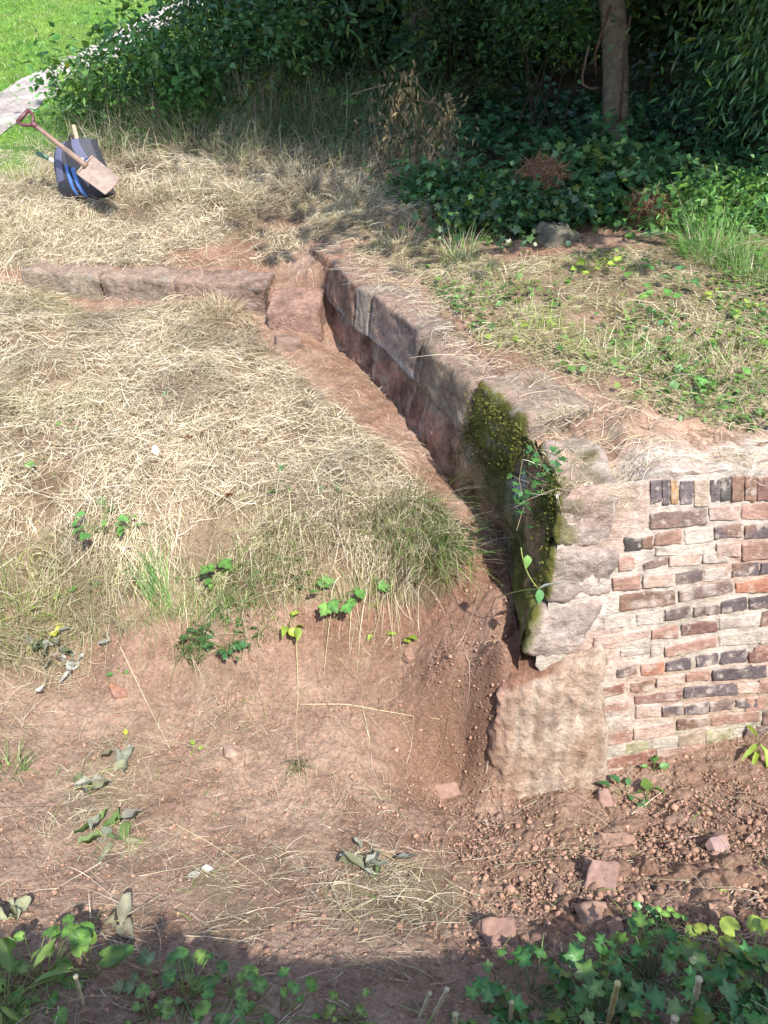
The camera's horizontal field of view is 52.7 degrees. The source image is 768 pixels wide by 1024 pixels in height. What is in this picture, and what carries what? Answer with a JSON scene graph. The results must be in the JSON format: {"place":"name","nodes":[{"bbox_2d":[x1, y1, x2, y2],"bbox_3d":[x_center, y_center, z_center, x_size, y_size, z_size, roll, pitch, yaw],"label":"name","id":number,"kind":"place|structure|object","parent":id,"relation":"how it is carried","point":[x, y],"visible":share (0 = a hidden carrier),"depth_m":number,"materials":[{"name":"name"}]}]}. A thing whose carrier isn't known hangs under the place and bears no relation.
{"place":"outdoors","nodes":[
{"label":"outdoors","id":0,"kind":"place"},
{"bbox_2d":[0,0,767,1023],"bbox_3d":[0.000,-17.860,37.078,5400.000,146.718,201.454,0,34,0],"label":"ground","id":1,"kind":"structure","parent":0,"point":[382,662],"depth_m":3.51,"materials":[{"name":"soil"}]},
{"bbox_2d":[0,895,30,919],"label":"wilted plant","id":2,"kind":"object","parent":1,"relation":"on","point":[15,909],"visible":0.99,"depth_m":2.44,"materials":[{"name":"beige plant"}]},
{"bbox_2d":[0,948,40,1022],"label":"leafy plant","id":3,"kind":"object","parent":1,"relation":"on","point":[22,969],"visible":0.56,"depth_m":2.02,"materials":[{"name":"green plant"}]},
{"bbox_2d":[0,730,45,785],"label":"grass tuft","id":4,"kind":"object","parent":1,"relation":"on","point":[17,763],"visible":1,"depth_m":3.15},
{"bbox_2d":[0,155,56,200],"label":"grass tuft","id":5,"kind":"object","parent":1,"relation":"on","point":[17,182],"visible":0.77,"depth_m":6.50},
{"bbox_2d":[0,200,61,250],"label":"grass tuft","id":6,"kind":"object","parent":1,"relation":"on","point":[24,225],"visible":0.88,"depth_m":6.04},
{"bbox_2d":[0,938,72,1023],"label":"leafy plant","id":7,"kind":"object","parent":1,"relation":"on","point":[5,960],"visible":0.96,"depth_m":1.96,"materials":[{"name":"green plant"}]},
{"bbox_2d":[0,540,89,676],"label":"grass tuft","id":8,"kind":"object","parent":1,"relation":"on","point":[25,593],"visible":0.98,"depth_m":3.70,"materials":[{"name":"plant"}]},
{"bbox_2d":[0,914,94,1023],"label":"leafy plant","id":9,"kind":"object","parent":1,"relation":"on","point":[81,933],"visible":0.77,"depth_m":2.09,"materials":[{"name":"green plant"}]},
{"bbox_2d":[10,116,86,152],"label":"grass tuft","id":10,"kind":"object","parent":1,"relation":"on","point":[32,143],"visible":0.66,"depth_m":7.26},
{"bbox_2d":[26,626,74,669],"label":"wilted plant","id":11,"kind":"object","parent":1,"relation":"on","point":[42,644],"visible":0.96,"depth_m":3.64,"materials":[{"name":"grey plant"}]},
{"bbox_2d":[11,505,137,640],"bbox_3d":[-1.523,0.262,3.750,0.596,0.442,0.649,28,43,35],"label":"grass tuft","id":12,"kind":"object","parent":1,"relation":"on","point":[103,535],"visible":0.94,"depth_m":3.74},
{"bbox_2d":[45,196,117,246],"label":"grass tuft","id":13,"kind":"object","parent":1,"relation":"on","point":[67,213],"visible":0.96,"depth_m":6.05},
{"bbox_2d":[54,135,115,201],"bbox_3d":[-2.424,-2.752,6.272,0.462,0.546,0.368,0,34,0],"label":"bucket","id":14,"kind":"object","parent":1,"relation":"on","point":[70,182],"visible":0.77,"depth_m":6.16,"materials":[{"name":"plastic"}]},
{"bbox_2d":[16,108,119,194],"bbox_3d":[-2.429,-2.770,5.949,0.851,0.543,0.144,15,37,21],"label":"spade","id":15,"kind":"object","parent":14,"relation":"on","point":[97,174],"visible":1,"depth_m":5.94,"materials":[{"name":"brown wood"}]},
{"bbox_2d":[49,931,133,990],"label":"leafy plant","id":16,"kind":"object","parent":1,"relation":"on","point":[114,955],"visible":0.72,"depth_m":2.12,"materials":[{"name":"green plant"}]},
{"bbox_2d":[69,496,128,540],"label":"weed","id":17,"kind":"object","parent":1,"relation":"on","point":[84,535],"visible":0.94,"depth_m":3.74,"materials":[{"name":"green plant"}]},
{"bbox_2d":[0,1,202,134],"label":"gravel path","id":18,"kind":"structure","parent":1,"relation":"on","point":[15,108],"depth_m":9.27,"materials":[{"name":"gravel"}]},
{"bbox_2d":[71,743,134,794],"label":"wilted plant","id":19,"kind":"object","parent":1,"relation":"on","point":[96,781],"visible":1,"depth_m":3.15,"materials":[{"name":"beige plant"}]},
{"bbox_2d":[0,0,209,181],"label":"lawn grass","id":20,"kind":"structure","parent":1,"relation":"on","point":[27,14],"depth_m":12.33,"materials":[{"name":"plant"}]},
{"bbox_2d":[74,806,142,862],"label":"wilted plant","id":21,"kind":"object","parent":1,"relation":"on","point":[94,821],"visible":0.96,"depth_m":2.90,"materials":[{"name":"green plant"}]},
{"bbox_2d":[104,892,133,939],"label":"wilted plant","id":22,"kind":"object","parent":1,"relation":"on","point":[124,907],"visible":1,"depth_m":2.39,"materials":[{"name":"beige plant"}]},
{"bbox_2d":[4,0,256,138],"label":"bramble","id":23,"kind":"object","parent":1,"relation":"on","point":[78,82],"visible":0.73,"depth_m":7.59,"materials":[{"name":"green plant"}]},
{"bbox_2d":[101,176,166,209],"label":"grass tuft","id":24,"kind":"object","parent":1,"relation":"on","point":[131,191],"visible":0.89,"depth_m":6.34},
{"bbox_2d":[20,259,274,317],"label":"stone kerb","id":25,"kind":"structure","parent":1,"relation":"on","point":[85,281],"depth_m":5.58,"materials":[{"name":"stone"}]},
{"bbox_2d":[111,520,183,614],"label":"grass tuft","id":26,"kind":"object","parent":1,"relation":"on","point":[152,581],"visible":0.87,"depth_m":3.74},
{"bbox_2d":[124,982,174,1023],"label":"leafy plant","id":27,"kind":"object","parent":1,"relation":"on","point":[166,1007],"visible":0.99,"depth_m":1.98,"materials":[{"name":"green plant"}]},
{"bbox_2d":[110,947,196,1012],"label":"leafy plant","id":28,"kind":"object","parent":1,"relation":"on","point":[145,956],"visible":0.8,"depth_m":2.09,"materials":[{"name":"green plant"}]},
{"bbox_2d":[119,158,220,211],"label":"grass tuft","id":29,"kind":"object","parent":1,"relation":"on","point":[171,188],"visible":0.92,"depth_m":6.38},
{"bbox_2d":[154,946,227,1023],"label":"leafy plant","id":30,"kind":"object","parent":1,"relation":"on","point":[208,982],"visible":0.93,"depth_m":2.07,"materials":[{"name":"green plant"}]},
{"bbox_2d":[117,89,273,156],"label":"dead stalks","id":31,"kind":"object","parent":1,"relation":"on","point":[167,140],"visible":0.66,"depth_m":7.31,"materials":[{"name":"beige plant"}]},
{"bbox_2d":[158,586,242,684],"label":"grass tuft","id":32,"kind":"object","parent":1,"relation":"on","point":[194,641],"visible":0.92,"depth_m":3.63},
{"bbox_2d":[188,283,251,320],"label":"grass tuft","id":33,"kind":"object","parent":1,"relation":"on","point":[223,303],"visible":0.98,"depth_m":5.42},
{"bbox_2d":[109,0,347,136],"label":"shrub","id":34,"kind":"object","parent":1,"relation":"on","point":[250,25],"visible":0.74,"depth_m":7.65,"materials":[{"name":"green plant"}]},
{"bbox_2d":[190,959,267,1023],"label":"leafy plant","id":35,"kind":"object","parent":1,"relation":"on","point":[202,1007],"visible":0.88,"depth_m":2.03,"materials":[{"name":"green plant"}]},
{"bbox_2d":[197,614,261,661],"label":"weed","id":36,"kind":"object","parent":1,"relation":"on","point":[239,644],"visible":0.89,"depth_m":3.57,"materials":[{"name":"green plant"}]},
{"bbox_2d":[195,159,278,208],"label":"grass tuft","id":37,"kind":"object","parent":1,"relation":"on","point":[249,182],"visible":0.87,"depth_m":6.46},
{"bbox_2d":[129,0,356,84],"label":"shrub","id":38,"kind":"object","parent":1,"relation":"on","point":[209,44],"visible":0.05,"depth_m":9.29,"materials":[{"name":"green plant"}]},
{"bbox_2d":[206,556,293,661],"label":"grass tuft","id":39,"kind":"object","parent":1,"relation":"on","point":[238,601],"visible":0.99,"depth_m":3.62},
{"bbox_2d":[10,43,494,201],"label":"rough grass","id":40,"kind":"structure","parent":1,"relation":"on","point":[329,121],"depth_m":7.38,"materials":[{"name":"plant"}]},
{"bbox_2d":[216,48,299,131],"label":"dead stalks","id":41,"kind":"object","parent":1,"relation":"on","point":[262,99],"visible":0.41,"depth_m":7.75,"materials":[{"name":"brown plant"}]},
{"bbox_2d":[232,966,321,1023],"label":"leafy plant","id":42,"kind":"object","parent":1,"relation":"on","point":[295,988],"visible":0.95,"depth_m":2.01,"materials":[{"name":"green plant"}]},
{"bbox_2d":[273,334,303,351],"bbox_3d":[-0.652,-1.134,5.241,0.221,0.117,0.158,-12,36,-17],"label":"stone fragment","id":43,"kind":"object","parent":1,"relation":"on","point":[282,342],"visible":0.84,"depth_m":5.18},
{"bbox_2d":[250,495,331,597],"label":"grass tuft","id":44,"kind":"object","parent":1,"relation":"on","point":[292,542],"visible":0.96,"depth_m":3.68,"materials":[{"name":"plant"}]},
{"bbox_2d":[267,287,325,341],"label":"stone block","id":45,"kind":"structure","parent":1,"relation":"on","point":[301,309],"depth_m":5.38,"materials":[{"name":"stone"}]},
{"bbox_2d":[253,149,345,192],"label":"grass tuft","id":46,"kind":"object","parent":1,"relation":"on","point":[305,173],"visible":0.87,"depth_m":6.57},
{"bbox_2d":[265,59,347,124],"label":"dead stalks","id":47,"kind":"object","parent":1,"relation":"on","point":[297,95],"visible":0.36,"depth_m":7.95,"materials":[{"name":"brown plant"}]},
{"bbox_2d":[309,575,365,615],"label":"weed","id":48,"kind":"object","parent":1,"relation":"on","point":[325,608],"visible":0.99,"depth_m":3.63,"materials":[{"name":"green plant"}]},
{"bbox_2d":[197,0,488,119],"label":"shrub","id":49,"kind":"object","parent":1,"relation":"on","point":[338,33],"visible":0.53,"depth_m":8.14,"materials":[{"name":"green plant"}]},
{"bbox_2d":[297,467,397,562],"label":"grass tuft","id":50,"kind":"object","parent":1,"relation":"on","point":[361,510],"visible":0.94,"depth_m":3.72,"materials":[{"name":"plant"}]},
{"bbox_2d":[323,987,377,1023],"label":"leafy plant","id":51,"kind":"object","parent":1,"relation":"on","point":[331,1007],"visible":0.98,"depth_m":1.96,"materials":[{"name":"green plant"}]},
{"bbox_2d":[314,172,394,211],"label":"grass tuft","id":52,"kind":"object","parent":1,"relation":"on","point":[358,192],"visible":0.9,"depth_m":6.26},
{"bbox_2d":[339,837,417,877],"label":"wilted plant","id":53,"kind":"object","parent":1,"relation":"on","point":[358,860],"visible":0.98,"depth_m":2.79,"materials":[{"name":"beige plant"}]},
{"bbox_2d":[121,0,644,82],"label":"hedge","id":54,"kind":"object","parent":1,"relation":"on","point":[364,15],"visible":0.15,"depth_m":9.88,"materials":[{"name":"green plant"}]},
{"bbox_2d":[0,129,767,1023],"bbox_3d":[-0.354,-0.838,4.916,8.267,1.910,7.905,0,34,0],"label":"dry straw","id":55,"kind":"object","parent":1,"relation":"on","point":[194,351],"visible":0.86,"depth_m":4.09,"materials":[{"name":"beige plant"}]},
{"bbox_2d":[0,527,767,1023],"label":"soil crumbs","id":56,"kind":"object","parent":1,"relation":"on","point":[642,893],"visible":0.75,"depth_m":2.96,"materials":[{"name":"soil"}]},
{"bbox_2d":[361,212,434,254],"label":"grass tuft","id":57,"kind":"object","parent":1,"relation":"on","point":[400,236],"visible":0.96,"depth_m":5.43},
{"bbox_2d":[350,60,484,175],"bbox_3d":[0.274,-3.202,6.688,0.966,1.219,0.800,25,41,32],"label":"dead branch","id":58,"kind":"object","parent":1,"relation":"on","point":[443,121],"visible":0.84,"depth_m":6.55,"materials":[{"name":"brown plant"}]},
{"bbox_2d":[405,0,429,85],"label":"tree","id":59,"kind":"object","parent":1,"relation":"on","point":[414,14],"visible":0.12,"depth_m":9.41,"materials":[{"name":"green plant"}]},
{"bbox_2d":[347,458,490,618],"bbox_3d":[0.153,0.086,3.579,0.669,0.579,0.671,10,35,14],"label":"grass tuft","id":60,"kind":"object","parent":1,"relation":"on","point":[438,518],"visible":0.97,"depth_m":3.64,"materials":[{"name":"plant"}]},
{"bbox_2d":[117,75,767,240],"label":"ground cover","id":61,"kind":"object","parent":1,"relation":"on","point":[555,132],"visible":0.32,"depth_m":7.52,"materials":[{"name":"green plant"}]},
{"bbox_2d":[360,141,528,218],"bbox_3d":[0.575,-2.674,6.180,1.187,0.400,1.414,-27,42,-34],"label":"ivy bush","id":62,"kind":"object","parent":1,"relation":"on","point":[427,186],"visible":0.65,"depth_m":6.17,"materials":[{"name":"green plant"}]},
{"bbox_2d":[436,782,460,800],"bbox_3d":[0.288,1.271,3.511,0.120,0.075,0.090,0,34,0],"label":"stone fragment","id":63,"kind":"object","parent":1,"relation":"on","point":[448,791],"visible":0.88,"depth_m":3.49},
{"bbox_2d":[344,0,572,113],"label":"shrub","id":64,"kind":"object","parent":1,"relation":"on","point":[458,48],"visible":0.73,"depth_m":8.46,"materials":[{"name":"green plant"}]},
{"bbox_2d":[415,507,512,604],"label":"grass tuft","id":65,"kind":"object","parent":1,"relation":"on","point":[459,545],"visible":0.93,"depth_m":3.53,"materials":[{"name":"plant"}]},
{"bbox_2d":[420,219,512,270],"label":"grass tuft","id":66,"kind":"object","parent":1,"relation":"on","point":[451,255],"visible":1,"depth_m":5.12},
{"bbox_2d":[449,980,529,1023],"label":"ivy plant","id":67,"kind":"object","parent":1,"relation":"on","point":[490,993],"visible":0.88,"depth_m":2.03,"materials":[{"name":"green plant"}]},
{"bbox_2d":[475,916,518,948],"bbox_3d":[0.371,1.365,2.454,0.123,0.076,0.155,-7,35,-10],"label":"stone fragment","id":68,"kind":"object","parent":1,"relation":"on","point":[501,930],"visible":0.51,"depth_m":2.46,"materials":[{"name":"stone"}]},
{"bbox_2d":[286,0,736,65],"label":"hedge","id":69,"kind":"object","parent":1,"relation":"on","point":[599,57],"visible":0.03,"depth_m":11.14,"materials":[{"name":"green plant"}]},
{"bbox_2d":[398,168,647,256],"bbox_3d":[0.875,-2.262,5.629,1.680,0.422,1.594,-18,38,-24],"label":"ivy bush","id":70,"kind":"object","parent":1,"relation":"on","point":[472,205],"visible":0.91,"depth_m":5.42,"materials":[{"name":"green plant"}]},
{"bbox_2d":[476,944,584,1023],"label":"ivy plant","id":71,"kind":"object","parent":1,"relation":"on","point":[522,956],"visible":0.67,"depth_m":2.16,"materials":[{"name":"green plant"}]},
{"bbox_2d":[309,239,767,799],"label":"wing wall","id":72,"kind":"structure","parent":1,"relation":"on","point":[641,635],"depth_m":3.31,"materials":[{"name":"stone"}]},
{"bbox_2d":[495,547,559,603],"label":"shoot","id":73,"kind":"object","parent":72,"relation":"attached to","point":[527,560],"visible":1,"depth_m":2.99,"materials":[{"name":"green plant"}]},
{"bbox_2d":[301,223,767,511],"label":"straw litter","id":74,"kind":"object","parent":72,"relation":"on","point":[606,438],"visible":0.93,"depth_m":3.41,"materials":[{"name":"beige plant"}]},
{"bbox_2d":[507,434,566,529],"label":"trailing ivy","id":75,"kind":"object","parent":72,"relation":"attached to","point":[535,459],"visible":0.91,"depth_m":3.09,"materials":[{"name":"green plant"}]},
{"bbox_2d":[502,309,582,350],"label":"grass tuft","id":76,"kind":"object","parent":1,"relation":"on","point":[569,339],"visible":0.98,"depth_m":4.06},
{"bbox_2d":[457,0,645,140],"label":"shrub","id":77,"kind":"object","parent":1,"relation":"on","point":[568,8],"visible":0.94,"depth_m":7.33,"materials":[{"name":"green plant"}]},
{"bbox_2d":[533,221,579,248],"bbox_3d":[1.172,-1.871,5.287,0.282,0.204,0.234,-17,37,-23],"label":"boulder","id":78,"kind":"object","parent":1,"relation":"on","point":[553,235],"visible":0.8,"depth_m":5.21,"materials":[{"name":"stone"}]},
{"bbox_2d":[415,236,767,431],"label":"weeds","id":79,"kind":"object","parent":1,"relation":"on","point":[673,384],"visible":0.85,"depth_m":4.10,"materials":[{"name":"green plant"}]},
{"bbox_2d":[574,900,613,927],"bbox_3d":[0.706,1.356,2.585,0.120,0.081,0.115,-6,34,-9],"label":"stone fragment","id":80,"kind":"object","parent":1,"relation":"on","point":[592,909],"visible":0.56,"depth_m":2.57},
{"bbox_2d":[542,931,646,1023],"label":"ivy plant","id":81,"kind":"object","parent":1,"relation":"on","point":[599,938],"visible":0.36,"depth_m":2.20,"materials":[{"name":"green plant"}]},
{"bbox_2d":[539,942,662,1023],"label":"ivy plant","id":82,"kind":"object","parent":1,"relation":"on","point":[585,972],"visible":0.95,"depth_m":2.05,"materials":[{"name":"green plant"}]},
{"bbox_2d":[584,859,620,896],"bbox_3d":[0.783,1.326,2.781,0.115,0.104,0.176,14,36,19],"label":"brick fragment","id":83,"kind":"object","parent":1,"relation":"on","point":[598,871],"visible":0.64,"depth_m":2.77,"materials":[{"name":"brick"}]},
{"bbox_2d":[557,315,662,374],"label":"grass tuft","id":84,"kind":"object","parent":1,"relation":"on","point":[583,343],"visible":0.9,"depth_m":3.88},
{"bbox_2d":[581,0,645,149],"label":"tree","id":85,"kind":"object","parent":1,"relation":"on","point":[615,120],"visible":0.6,"depth_m":7.19,"materials":[{"name":"brown plant"}]},
{"bbox_2d":[606,980,620,1023],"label":"cut cane","id":86,"kind":"object","parent":1,"relation":"on","point":[614,999],"visible":1,"depth_m":1.97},
{"bbox_2d":[598,832,634,846],"bbox_3d":[0.920,1.306,3.077,0.150,0.052,0.071,0,34,0],"label":"brick fragment","id":87,"kind":"object","parent":1,"relation":"on","point":[628,838],"visible":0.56,"depth_m":3.07,"materials":[{"name":"brick"}]},
{"bbox_2d":[525,183,710,237],"bbox_3d":[1.667,-2.214,5.623,1.487,0.275,1.070,0,34,0],"label":"nettle","id":88,"kind":"object","parent":1,"relation":"on","point":[618,201],"visible":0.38,"depth_m":5.59,"materials":[{"name":"green plant"}]},
{"bbox_2d":[508,135,744,194],"bbox_3d":[2.024,-2.922,6.518,2.148,0.464,1.660,-17,38,-24],"label":"ivy bush","id":89,"kind":"object","parent":1,"relation":"on","point":[616,161],"visible":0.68,"depth_m":6.31,"materials":[{"name":"green plant"}]},
{"bbox_2d":[508,145,574,194],"bbox_3d":[1.237,-2.626,6.076,0.540,0.486,0.476,0,34,0],"label":"root tangle","id":90,"kind":"object","parent":89,"relation":"on","point":[547,168],"visible":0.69,"depth_m":5.98,"materials":[{"name":"brown plant"}]},
{"bbox_2d":[517,0,767,91],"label":"hedge","id":91,"kind":"object","parent":1,"relation":"on","point":[649,25],"visible":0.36,"depth_m":9.27,"materials":[{"name":"green plant"}]},
{"bbox_2d":[626,900,668,933],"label":"ivy plant","id":92,"kind":"object","parent":1,"relation":"on","point":[649,909],"visible":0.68,"depth_m":2.49,"materials":[{"name":"green plant"}]},
{"bbox_2d":[620,184,683,226],"bbox_3d":[1.879,-2.147,5.457,0.490,0.330,0.394,0,34,0],"label":"root tangle","id":93,"kind":"object","parent":1,"relation":"on","point":[646,208],"visible":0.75,"depth_m":5.40,"materials":[{"name":"brown plant"}]},
{"bbox_2d":[593,911,714,1013],"bbox_3d":[0.762,1.277,2.187,0.292,0.146,0.307,-27,42,-34],"label":"ivy plant","id":94,"kind":"object","parent":1,"relation":"on","point":[640,946],"visible":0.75,"depth_m":2.22,"materials":[{"name":"green plant"}]},
{"bbox_2d":[606,328,724,386],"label":"grass tuft","id":95,"kind":"object","parent":1,"relation":"on","point":[655,354],"visible":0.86,"depth_m":3.83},
{"bbox_2d":[647,905,688,945],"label":"leafy plant","id":96,"kind":"object","parent":1,"relation":"on","point":[664,913],"visible":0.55,"depth_m":2.45,"materials":[{"name":"green plant"}]},
{"bbox_2d":[569,0,767,158],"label":"shrub","id":97,"kind":"object","parent":1,"relation":"on","point":[688,99],"visible":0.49,"depth_m":7.54,"materials":[{"name":"green plant"}]},
{"bbox_2d":[585,153,767,245],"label":"bramble","id":98,"kind":"object","parent":1,"relation":"on","point":[718,187],"visible":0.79,"depth_m":5.40,"materials":[{"name":"green plant"}]},
{"bbox_2d":[607,0,767,156],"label":"laurel","id":99,"kind":"object","parent":1,"relation":"on","point":[747,52],"visible":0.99,"depth_m":6.69,"materials":[{"name":"green plant"}]},
{"bbox_2d":[628,178,767,287],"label":"grass tuft","id":100,"kind":"object","parent":1,"relation":"on","point":[705,242],"visible":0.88,"depth_m":4.95,"materials":[{"name":"plant"}]},
{"bbox_2d":[644,936,767,1023],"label":"ivy plant","id":101,"kind":"object","parent":1,"relation":"on","point":[703,1012],"visible":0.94,"depth_m":2.02,"materials":[{"name":"green plant"}]},
{"bbox_2d":[685,922,746,973],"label":"leafy plant","id":102,"kind":"object","parent":1,"relation":"on","point":[695,930],"visible":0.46,"depth_m":2.29,"materials":[{"name":"green plant"}]},
{"bbox_2d":[705,831,730,851],"bbox_3d":[1.268,1.272,2.941,0.098,0.084,0.096,-14,36,-20],"label":"stone fragment","id":103,"kind":"object","parent":1,"relation":"on","point":[715,841],"visible":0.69,"depth_m":2.93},
{"bbox_2d":[674,318,767,393],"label":"grass tuft","id":104,"kind":"object","parent":1,"relation":"on","point":[728,355],"visible":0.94,"depth_m":3.88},
{"bbox_2d":[682,214,767,283],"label":"grass tuft","id":105,"kind":"object","parent":1,"relation":"on","point":[742,267],"visible":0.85,"depth_m":4.74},
{"bbox_2d":[704,939,767,1023],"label":"ivy plant","id":106,"kind":"object","parent":1,"relation":"on","point":[743,955],"visible":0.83,"depth_m":2.07,"materials":[{"name":"green plant"}]},
{"bbox_2d":[717,914,767,979],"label":"leafy plant","id":107,"kind":"object","parent":1,"relation":"on","point":[728,925],"visible":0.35,"depth_m":2.29,"materials":[{"name":"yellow plant"}]},
{"bbox_2d":[740,725,767,766],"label":"weed","id":108,"kind":"object","parent":1,"relation":"on","point":[751,749],"visible":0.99,"depth_m":3.40,"materials":[{"name":"yellow plant"}]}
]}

